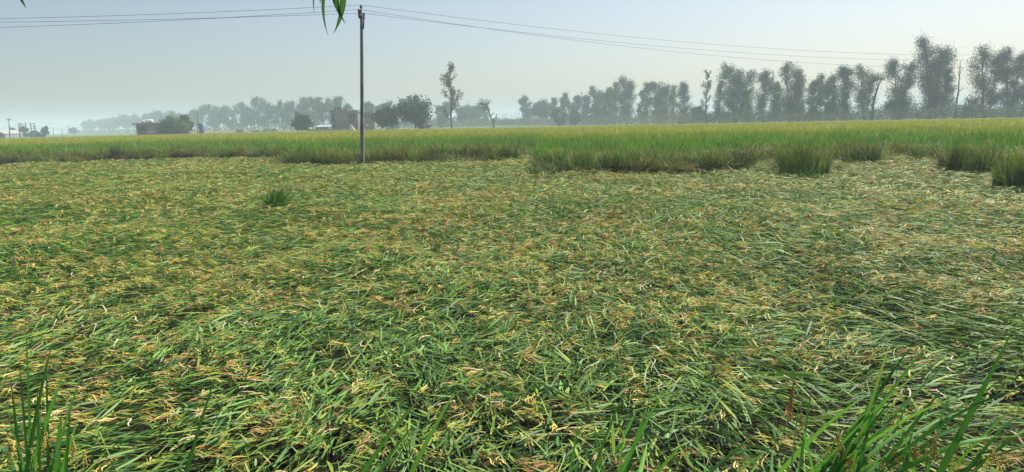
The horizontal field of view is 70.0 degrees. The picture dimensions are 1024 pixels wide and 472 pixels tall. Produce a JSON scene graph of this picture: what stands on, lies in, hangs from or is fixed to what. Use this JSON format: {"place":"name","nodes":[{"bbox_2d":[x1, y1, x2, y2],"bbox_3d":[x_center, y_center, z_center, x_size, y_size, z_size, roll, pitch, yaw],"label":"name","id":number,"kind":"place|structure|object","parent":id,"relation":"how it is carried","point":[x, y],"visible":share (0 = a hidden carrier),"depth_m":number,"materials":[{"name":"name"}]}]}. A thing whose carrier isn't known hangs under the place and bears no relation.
{"place":"outdoors","nodes":[
{"label":"outdoors","id":0,"kind":"place"},
{"bbox_2d":[0,130,22,137],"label":"white building","id":1,"kind":"structure","parent":0,"point":[5,133],"depth_m":220.34,"materials":[{"name":"paint"}]},
{"bbox_2d":[313,0,345,33],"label":"overhanging branch","id":2,"kind":"object","parent":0,"point":[340,5],"visible":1,"depth_m":2.31,"materials":[{"name":"green plant"}]},
{"bbox_2d":[329,107,364,129],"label":"concrete building","id":3,"kind":"structure","parent":0,"point":[341,117],"depth_m":197.52,"materials":[{"name":"paint"}]},
{"bbox_2d":[364,111,379,129],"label":"tan building","id":4,"kind":"structure","parent":0,"point":[367,119],"depth_m":202.40,"materials":[{"name":"paint"}]},
{"bbox_2d":[0,114,1023,471],"bbox_3d":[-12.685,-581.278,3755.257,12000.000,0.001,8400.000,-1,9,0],"label":"ground","id":5,"kind":"structure","parent":0,"point":[332,458],"depth_m":5.69,"materials":[{"name":"green plant"}]},
{"bbox_2d":[90,119,105,132],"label":"round tree","id":6,"kind":"object","parent":5,"relation":"on","point":[97,123],"visible":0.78,"depth_m":835.74,"materials":[{"name":"green plant"}]},
{"bbox_2d":[102,114,118,129],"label":"round tree","id":7,"kind":"object","parent":5,"relation":"on","point":[109,123],"visible":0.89,"depth_m":797.02,"materials":[{"name":"green plant"}]},
{"bbox_2d":[114,114,129,132],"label":"round tree","id":8,"kind":"object","parent":5,"relation":"on","point":[121,120],"visible":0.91,"depth_m":750.21,"materials":[{"name":"green plant"}]},
{"bbox_2d":[126,113,141,127],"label":"round tree","id":9,"kind":"object","parent":5,"relation":"on","point":[133,118],"visible":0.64,"depth_m":708.43,"materials":[{"name":"green plant"}]},
{"bbox_2d":[132,123,160,134],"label":"farmhouse","id":10,"kind":"object","parent":5,"relation":"on","point":[145,128],"visible":0.58,"depth_m":192.68,"materials":[{"name":"paint"}]},
{"bbox_2d":[149,109,164,122],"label":"round tree","id":11,"kind":"object","parent":5,"relation":"on","point":[155,115],"visible":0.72,"depth_m":626.58,"materials":[{"name":"green plant"}]},
{"bbox_2d":[157,112,192,133],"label":"round tree","id":12,"kind":"object","parent":5,"relation":"on","point":[178,126],"visible":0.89,"depth_m":180.73,"materials":[{"name":"green plant"}]},
{"bbox_2d":[69,120,330,133],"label":"shrubs","id":13,"kind":"object","parent":5,"relation":"on","point":[127,130],"visible":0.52,"depth_m":372.52,"materials":[{"name":"green plant"}]},
{"bbox_2d":[193,104,209,130],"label":"eucalyptus tree","id":14,"kind":"object","parent":5,"relation":"on","point":[201,110],"visible":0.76,"depth_m":496.65,"materials":[{"name":"green plant"}]},
{"bbox_2d":[204,103,220,131],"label":"eucalyptus tree","id":15,"kind":"object","parent":5,"relation":"on","point":[212,121],"visible":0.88,"depth_m":484.39,"materials":[{"name":"green plant"}]},
{"bbox_2d":[215,107,228,130],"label":"round tree","id":16,"kind":"object","parent":5,"relation":"on","point":[220,116],"visible":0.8,"depth_m":471.26,"materials":[{"name":"green plant"}]},
{"bbox_2d":[222,104,238,130],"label":"eucalyptus tree","id":17,"kind":"object","parent":5,"relation":"on","point":[231,113],"visible":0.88,"depth_m":468.46,"materials":[{"name":"green plant"}]},
{"bbox_2d":[232,102,247,127],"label":"eucalyptus tree","id":18,"kind":"object","parent":5,"relation":"on","point":[242,106],"visible":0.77,"depth_m":463.66,"materials":[{"name":"green plant"}]},
{"bbox_2d":[242,107,255,129],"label":"round tree","id":19,"kind":"object","parent":5,"relation":"on","point":[248,118],"visible":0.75,"depth_m":440.48,"materials":[{"name":"green plant"}]},
{"bbox_2d":[249,96,262,129],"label":"eucalyptus tree","id":20,"kind":"object","parent":5,"relation":"on","point":[255,102],"visible":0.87,"depth_m":435.45,"materials":[{"name":"green plant"}]},
{"bbox_2d":[256,96,273,129],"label":"eucalyptus tree","id":21,"kind":"object","parent":5,"relation":"on","point":[264,107],"visible":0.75,"depth_m":433.73,"materials":[{"name":"green plant"}]},
{"bbox_2d":[0,112,534,133],"bbox_3d":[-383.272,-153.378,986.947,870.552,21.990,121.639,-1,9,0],"label":"distant wood","id":22,"kind":"object","parent":5,"relation":"on","point":[134,128],"visible":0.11,"depth_m":974.74,"materials":[{"name":"green plant"}]},
{"bbox_2d":[267,104,280,125],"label":"round tree","id":23,"kind":"object","parent":5,"relation":"on","point":[271,111],"visible":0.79,"depth_m":429.14,"materials":[{"name":"green plant"}]},
{"bbox_2d":[247,186,305,217],"bbox_3d":[-5.049,-0.734,15.562,1.414,0.730,1.968,-1,9,0],"label":"grass tuft","id":24,"kind":"object","parent":5,"relation":"on","point":[277,196],"visible":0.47,"depth_m":15.54,"materials":[{"name":"green plant"}]},
{"bbox_2d":[272,98,291,130],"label":"eucalyptus tree","id":25,"kind":"object","parent":5,"relation":"on","point":[283,114],"visible":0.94,"depth_m":403.25,"materials":[{"name":"green plant"}]},
{"bbox_2d":[284,99,295,130],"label":"eucalyptus tree","id":26,"kind":"object","parent":5,"relation":"on","point":[291,104],"visible":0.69,"depth_m":406.05,"materials":[{"name":"green plant"}]},
{"bbox_2d":[277,144,321,165],"bbox_3d":[-9.880,-3.953,35.448,3.810,1.506,3.196,7,12,42],"label":"rice clump","id":27,"kind":"object","parent":5,"relation":"on","point":[304,155],"visible":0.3,"depth_m":34.96,"materials":[{"name":"green plant"}]},
{"bbox_2d":[290,112,313,130],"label":"round tree","id":28,"kind":"object","parent":5,"relation":"on","point":[302,122],"visible":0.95,"depth_m":196.11,"materials":[{"name":"green plant"}]},
{"bbox_2d":[296,95,311,114],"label":"eucalyptus tree","id":29,"kind":"object","parent":5,"relation":"on","point":[306,105],"visible":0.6,"depth_m":389.05,"materials":[{"name":"green plant"}]},
{"bbox_2d":[304,96,324,125],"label":"eucalyptus tree","id":30,"kind":"object","parent":5,"relation":"on","point":[315,103],"visible":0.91,"depth_m":368.62,"materials":[{"name":"green plant"}]},
{"bbox_2d":[317,102,328,122],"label":"round tree","id":31,"kind":"object","parent":5,"relation":"on","point":[322,117],"visible":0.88,"depth_m":371.54,"materials":[{"name":"green plant"}]},
{"bbox_2d":[323,95,334,126],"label":"eucalyptus tree","id":32,"kind":"object","parent":5,"relation":"on","point":[329,105],"visible":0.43,"depth_m":370.59,"materials":[{"name":"green plant"}]},
{"bbox_2d":[330,96,345,108],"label":"eucalyptus tree","id":33,"kind":"object","parent":5,"relation":"on","point":[338,102],"visible":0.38,"depth_m":346.47,"materials":[{"name":"green plant"}]},
{"bbox_2d":[358,5,364,163],"bbox_3d":[-6.848,-6.800,33.449,0.532,7.301,1.240,-1,9,0],"label":"utility pole","id":34,"kind":"object","parent":5,"relation":"on","point":[361,16],"visible":0.98,"depth_m":33.40,"materials":[{"name":"concrete"}]},
{"bbox_2d":[0,5,352,18],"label":"power line","id":35,"kind":"object","parent":34,"relation":"attached to","point":[173,13],"visible":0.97,"depth_m":32.89,"materials":[{"name":"metal"}]},
{"bbox_2d":[0,9,357,27],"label":"power line","id":36,"kind":"object","parent":34,"relation":"attached to","point":[173,20],"visible":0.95,"depth_m":32.41,"materials":[{"name":"metal"}]},
{"bbox_2d":[360,9,1011,67],"bbox_3d":[21.867,-12.215,48.305,65.673,1.844,0.014,-6,10,-29],"label":"power line","id":37,"kind":"object","parent":34,"relation":"attached to","point":[704,54],"visible":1,"depth_m":42.49,"materials":[{"name":"metal"}]},
{"bbox_2d":[366,13,1007,59],"bbox_3d":[22.218,-12.652,49.301,66.255,1.302,0.014,-6,10,-28],"label":"power line","id":38,"kind":"object","parent":34,"relation":"attached to","point":[631,43],"visible":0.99,"depth_m":40.21,"materials":[{"name":"metal"}]},
{"bbox_2d":[364,5,1023,54],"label":"power line","id":39,"kind":"object","parent":34,"relation":"attached to","point":[657,39],"visible":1,"depth_m":40.86,"materials":[{"name":"metal"}]},
{"bbox_2d":[369,104,398,129],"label":"round tree","id":40,"kind":"object","parent":5,"relation":"on","point":[387,115],"visible":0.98,"depth_m":181.53,"materials":[{"name":"green plant"}]},
{"bbox_2d":[393,94,440,128],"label":"round tree","id":41,"kind":"object","parent":5,"relation":"on","point":[410,110],"visible":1,"depth_m":181.26,"materials":[{"name":"green plant"}]},
{"bbox_2d":[434,104,449,127],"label":"eucalyptus tree","id":42,"kind":"object","parent":5,"relation":"on","point":[441,119],"visible":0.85,"depth_m":364.09,"materials":[{"name":"green plant"}]},
{"bbox_2d":[439,61,463,127],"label":"slender tree","id":43,"kind":"object","parent":5,"relation":"on","point":[449,84],"visible":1,"depth_m":176.47,"materials":[{"name":"green plant"}]},
{"bbox_2d":[453,106,470,126],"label":"round tree","id":44,"kind":"object","parent":5,"relation":"on","point":[462,115],"visible":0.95,"depth_m":384.85,"materials":[{"name":"green plant"}]},
{"bbox_2d":[463,103,481,121],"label":"round tree","id":45,"kind":"object","parent":5,"relation":"on","point":[473,111],"visible":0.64,"depth_m":403.98,"materials":[{"name":"green plant"}]},
{"bbox_2d":[475,97,496,127],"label":"dead snag","id":46,"kind":"object","parent":5,"relation":"on","point":[482,103],"visible":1,"depth_m":206.79,"materials":[{"name":"green plant"}]},
{"bbox_2d":[0,135,1015,177],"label":"standing rice crop","id":47,"kind":"object","parent":5,"relation":"on","point":[334,157],"visible":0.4,"depth_m":31.27,"materials":[{"name":"green plant"}]},
{"bbox_2d":[496,144,521,159],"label":"rice clump","id":48,"kind":"object","parent":5,"relation":"on","point":[513,155],"visible":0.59,"depth_m":35.33,"materials":[{"name":"green plant"}]},
{"bbox_2d":[0,153,1023,471],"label":"lodged rice","id":49,"kind":"object","parent":5,"relation":"on","point":[172,181],"visible":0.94,"depth_m":7.43,"materials":[{"name":"green plant"}]},
{"bbox_2d":[3,330,90,471],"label":"rice plant","id":50,"kind":"object","parent":49,"relation":"on","point":[32,458],"visible":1,"depth_m":2.90,"materials":[{"name":"green plant"}]},
{"bbox_2d":[175,375,215,471],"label":"rice plant","id":51,"kind":"object","parent":49,"relation":"on","point":[189,460],"visible":1,"depth_m":2.95,"materials":[{"name":"green plant"}]},
{"bbox_2d":[361,385,457,471],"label":"rice plant","id":52,"kind":"object","parent":49,"relation":"on","point":[416,461],"visible":1,"depth_m":2.83,"materials":[{"name":"green plant"}]},
{"bbox_2d":[568,384,684,471],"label":"rice plant","id":53,"kind":"object","parent":49,"relation":"on","point":[624,468],"visible":1,"depth_m":2.89,"materials":[{"name":"green plant"}]},
{"bbox_2d":[708,433,772,471],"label":"rice plant","id":54,"kind":"object","parent":49,"relation":"on","point":[715,467],"visible":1,"depth_m":3.14,"materials":[{"name":"green plant"}]},
{"bbox_2d":[774,371,814,471],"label":"rice plant","id":55,"kind":"object","parent":49,"relation":"on","point":[790,406],"visible":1,"depth_m":2.83,"materials":[{"name":"green plant"}]},
{"bbox_2d":[777,328,1023,471],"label":"rice plant","id":56,"kind":"object","parent":49,"relation":"on","point":[844,459],"visible":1,"depth_m":2.97,"materials":[{"name":"green plant"}]},
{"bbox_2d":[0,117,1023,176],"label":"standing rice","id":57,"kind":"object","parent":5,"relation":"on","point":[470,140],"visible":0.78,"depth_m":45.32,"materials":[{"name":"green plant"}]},
{"bbox_2d":[0,120,1023,167],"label":"rice undergrowth","id":58,"kind":"object","parent":5,"relation":"on","point":[622,138],"visible":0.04,"depth_m":41.58,"materials":[{"name":"green plant"}]},
{"bbox_2d":[517,93,532,124],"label":"eucalyptus tree","id":59,"kind":"object","parent":5,"relation":"on","point":[525,108],"visible":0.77,"depth_m":386.85,"materials":[{"name":"green plant"}]},
{"bbox_2d":[394,107,684,128],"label":"scrub","id":60,"kind":"object","parent":5,"relation":"on","point":[649,117],"visible":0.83,"depth_m":318.39,"materials":[{"name":"green plant"}]},
{"bbox_2d":[531,98,549,125],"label":"round tree","id":61,"kind":"object","parent":5,"relation":"on","point":[540,108],"visible":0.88,"depth_m":371.79,"materials":[{"name":"green plant"}]},
{"bbox_2d":[523,160,563,178],"bbox_3d":[0.986,-2.206,24.739,2.400,0.813,2.658,-1,9,0],"label":"rice clump","id":62,"kind":"object","parent":5,"relation":"on","point":[536,170],"visible":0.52,"depth_m":24.61,"materials":[{"name":"green plant"}]},
{"bbox_2d":[549,104,567,125],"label":"bush","id":63,"kind":"object","parent":5,"relation":"on","point":[560,120],"visible":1,"depth_m":294.97,"materials":[{"name":"green plant"}]},
{"bbox_2d":[558,91,570,117],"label":"eucalyptus tree","id":64,"kind":"object","parent":5,"relation":"on","point":[564,99],"visible":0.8,"depth_m":358.98,"materials":[{"name":"green plant"}]},
{"bbox_2d":[566,93,582,116],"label":"eucalyptus tree","id":65,"kind":"object","parent":5,"relation":"on","point":[578,102],"visible":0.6,"depth_m":348.87,"materials":[{"name":"green plant"}]},
{"bbox_2d":[567,109,585,125],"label":"bush","id":66,"kind":"object","parent":5,"relation":"on","point":[574,118],"visible":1,"depth_m":290.84,"materials":[{"name":"green plant"}]},
{"bbox_2d":[580,96,592,124],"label":"eucalyptus tree","id":67,"kind":"object","parent":5,"relation":"on","point":[585,106],"visible":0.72,"depth_m":340.26,"materials":[{"name":"green plant"}]},
{"bbox_2d":[587,85,604,124],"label":"eucalyptus tree","id":68,"kind":"object","parent":5,"relation":"on","point":[594,94],"visible":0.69,"depth_m":327.28,"materials":[{"name":"green plant"}]},
{"bbox_2d":[596,85,615,123],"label":"eucalyptus tree","id":69,"kind":"object","parent":5,"relation":"on","point":[606,96],"visible":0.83,"depth_m":307.75,"materials":[{"name":"green plant"}]},
{"bbox_2d":[608,81,622,124],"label":"eucalyptus tree","id":70,"kind":"object","parent":5,"relation":"on","point":[615,94],"visible":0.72,"depth_m":312.70,"materials":[{"name":"green plant"}]},
{"bbox_2d":[616,75,638,124],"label":"eucalyptus tree","id":71,"kind":"object","parent":5,"relation":"on","point":[625,106],"visible":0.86,"depth_m":298.14,"materials":[{"name":"green plant"}]},
{"bbox_2d":[635,90,646,123],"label":"eucalyptus tree","id":72,"kind":"object","parent":5,"relation":"on","point":[643,98],"visible":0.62,"depth_m":294.28,"materials":[{"name":"green plant"}]},
{"bbox_2d":[641,81,652,120],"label":"eucalyptus tree","id":73,"kind":"object","parent":5,"relation":"on","point":[645,108],"visible":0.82,"depth_m":288.20,"materials":[{"name":"green plant"}]},
{"bbox_2d":[647,80,670,122],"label":"eucalyptus tree","id":74,"kind":"object","parent":5,"relation":"on","point":[660,101],"visible":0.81,"depth_m":274.88,"materials":[{"name":"green plant"}]},
{"bbox_2d":[667,84,678,123],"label":"eucalyptus tree","id":75,"kind":"object","parent":5,"relation":"on","point":[671,96],"visible":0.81,"depth_m":264.04,"materials":[{"name":"green plant"}]},
{"bbox_2d":[674,80,692,122],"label":"eucalyptus tree","id":76,"kind":"object","parent":5,"relation":"on","point":[682,90],"visible":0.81,"depth_m":254.49,"materials":[{"name":"green plant"}]},
{"bbox_2d":[689,104,706,117],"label":"bush","id":77,"kind":"object","parent":5,"relation":"on","point":[695,110],"visible":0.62,"depth_m":242.13,"materials":[{"name":"green plant"}]},
{"bbox_2d":[700,69,712,122],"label":"slender tree","id":78,"kind":"object","parent":5,"relation":"on","point":[706,92],"visible":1,"depth_m":186.77,"materials":[{"name":"green plant"}]},
{"bbox_2d":[712,80,724,122],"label":"eucalyptus tree","id":79,"kind":"object","parent":5,"relation":"on","point":[719,86],"visible":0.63,"depth_m":230.09,"materials":[{"name":"green plant"}]},
{"bbox_2d":[713,60,760,122],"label":"eucalyptus tree","id":80,"kind":"object","parent":5,"relation":"on","point":[736,82],"visible":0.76,"depth_m":222.44,"materials":[{"name":"green plant"}]},
{"bbox_2d":[740,87,753,122],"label":"slender tree","id":81,"kind":"object","parent":5,"relation":"on","point":[745,96],"visible":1,"depth_m":182.53,"materials":[{"name":"green plant"}]},
{"bbox_2d":[753,69,776,116],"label":"eucalyptus tree","id":82,"kind":"object","parent":5,"relation":"on","point":[765,77],"visible":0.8,"depth_m":220.24,"materials":[{"name":"green plant"}]},
{"bbox_2d":[767,78,783,120],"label":"eucalyptus tree","id":83,"kind":"object","parent":5,"relation":"on","point":[776,87],"visible":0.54,"depth_m":209.89,"materials":[{"name":"green plant"}]},
{"bbox_2d":[767,91,785,121],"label":"eucalyptus tree","id":84,"kind":"object","parent":5,"relation":"on","point":[775,97],"visible":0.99,"depth_m":187.16,"materials":[{"name":"green plant"}]},
{"bbox_2d":[776,56,808,120],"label":"eucalyptus tree","id":85,"kind":"object","parent":5,"relation":"on","point":[786,69],"visible":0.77,"depth_m":206.73,"materials":[{"name":"green plant"}]},
{"bbox_2d":[783,99,804,118],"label":"bush","id":86,"kind":"object","parent":5,"relation":"on","point":[792,105],"visible":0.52,"depth_m":201.01,"materials":[{"name":"green plant"}]},
{"bbox_2d":[787,166,819,182],"bbox_3d":[8.621,-1.860,21.435,1.265,0.562,1.060,4,10,31],"label":"grass tuft","id":87,"kind":"object","parent":5,"relation":"on","point":[807,173],"visible":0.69,"depth_m":21.27,"materials":[{"name":"green plant"}]},
{"bbox_2d":[759,138,852,178],"bbox_3d":[9.047,-2.333,22.655,3.022,1.600,3.426,-1,9,0],"label":"rice clump","id":88,"kind":"object","parent":5,"relation":"on","point":[792,162],"visible":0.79,"depth_m":22.35,"materials":[{"name":"green plant"}]},
{"bbox_2d":[802,77,824,120],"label":"eucalyptus tree","id":89,"kind":"object","parent":5,"relation":"on","point":[813,86],"visible":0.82,"depth_m":195.66,"materials":[{"name":"green plant"}]},
{"bbox_2d":[818,79,839,120],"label":"eucalyptus tree","id":90,"kind":"object","parent":5,"relation":"on","point":[828,90],"visible":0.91,"depth_m":193.53,"materials":[{"name":"green plant"}]},
{"bbox_2d":[826,72,840,119],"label":"eucalyptus tree","id":91,"kind":"object","parent":5,"relation":"on","point":[832,78],"visible":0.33,"depth_m":204.13,"materials":[{"name":"green plant"}]},
{"bbox_2d":[831,64,857,119],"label":"eucalyptus tree","id":92,"kind":"object","parent":5,"relation":"on","point":[845,73],"visible":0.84,"depth_m":197.95,"materials":[{"name":"green plant"}]},
{"bbox_2d":[678,99,1023,123],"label":"scrub","id":93,"kind":"object","parent":5,"relation":"on","point":[994,112],"visible":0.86,"depth_m":183.07,"materials":[{"name":"green plant"}]},
{"bbox_2d":[837,140,891,166],"bbox_3d":[13.123,-3.064,27.479,3.231,1.417,2.929,-10,12,-44],"label":"rice clump","id":94,"kind":"object","parent":5,"relation":"on","point":[868,154],"visible":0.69,"depth_m":27.22,"materials":[{"name":"green plant"}]},
{"bbox_2d":[848,62,881,111],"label":"eucalyptus tree","id":95,"kind":"object","parent":5,"relation":"on","point":[862,97],"visible":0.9,"depth_m":194.52,"materials":[{"name":"green plant"}]},
{"bbox_2d":[866,74,884,120],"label":"dead snag","id":96,"kind":"object","parent":5,"relation":"on","point":[874,99],"visible":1,"depth_m":169.10,"materials":[{"name":"wood"}]},
{"bbox_2d":[881,96,912,118],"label":"bush","id":97,"kind":"object","parent":5,"relation":"on","point":[900,102],"visible":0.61,"depth_m":184.29,"materials":[{"name":"green plant"}]},
{"bbox_2d":[881,55,920,119],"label":"eucalyptus tree","id":98,"kind":"object","parent":5,"relation":"on","point":[897,91],"visible":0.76,"depth_m":188.18,"materials":[{"name":"green plant"}]},
{"bbox_2d":[895,144,956,162],"bbox_3d":[16.170,-3.154,28.561,3.010,1.043,3.343,-1,9,0],"label":"rice clump","id":99,"kind":"object","parent":5,"relation":"on","point":[920,154],"visible":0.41,"depth_m":28.62,"materials":[{"name":"green plant"}]},
{"bbox_2d":[905,31,961,118],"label":"eucalyptus tree","id":100,"kind":"object","parent":5,"relation":"on","point":[932,83],"visible":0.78,"depth_m":182.64,"materials":[{"name":"green plant"}]},
{"bbox_2d":[934,63,957,118],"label":"eucalyptus tree","id":101,"kind":"object","parent":5,"relation":"on","point":[947,77],"visible":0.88,"depth_m":178.84,"materials":[{"name":"green plant"}]},
{"bbox_2d":[931,137,1007,178],"bbox_3d":[13.652,-2.295,21.800,2.637,1.532,3.214,-1,9,0],"label":"rice clump","id":102,"kind":"object","parent":5,"relation":"on","point":[958,162],"visible":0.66,"depth_m":21.50,"materials":[{"name":"green plant"}]},
{"bbox_2d":[956,93,988,118],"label":"bush","id":103,"kind":"object","parent":5,"relation":"on","point":[975,100],"visible":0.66,"depth_m":167.56,"materials":[{"name":"green plant"}]},
{"bbox_2d":[960,41,1019,117],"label":"eucalyptus tree","id":104,"kind":"object","parent":5,"relation":"on","point":[979,81],"visible":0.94,"depth_m":177.71,"materials":[{"name":"green plant"}]},
{"bbox_2d":[963,154,1023,193],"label":"rice clump","id":105,"kind":"object","parent":5,"relation":"on","point":[1011,174],"visible":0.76,"depth_m":17.15,"materials":[{"name":"green plant"}]},
{"bbox_2d":[992,45,1023,117],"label":"eucalyptus tree","id":106,"kind":"object","parent":5,"relation":"on","point":[1014,96],"visible":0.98,"depth_m":175.56,"materials":[{"name":"green plant"}]},
{"bbox_2d":[0,0,1023,132],"label":"sky","id":107,"kind":"structure","parent":0,"point":[68,72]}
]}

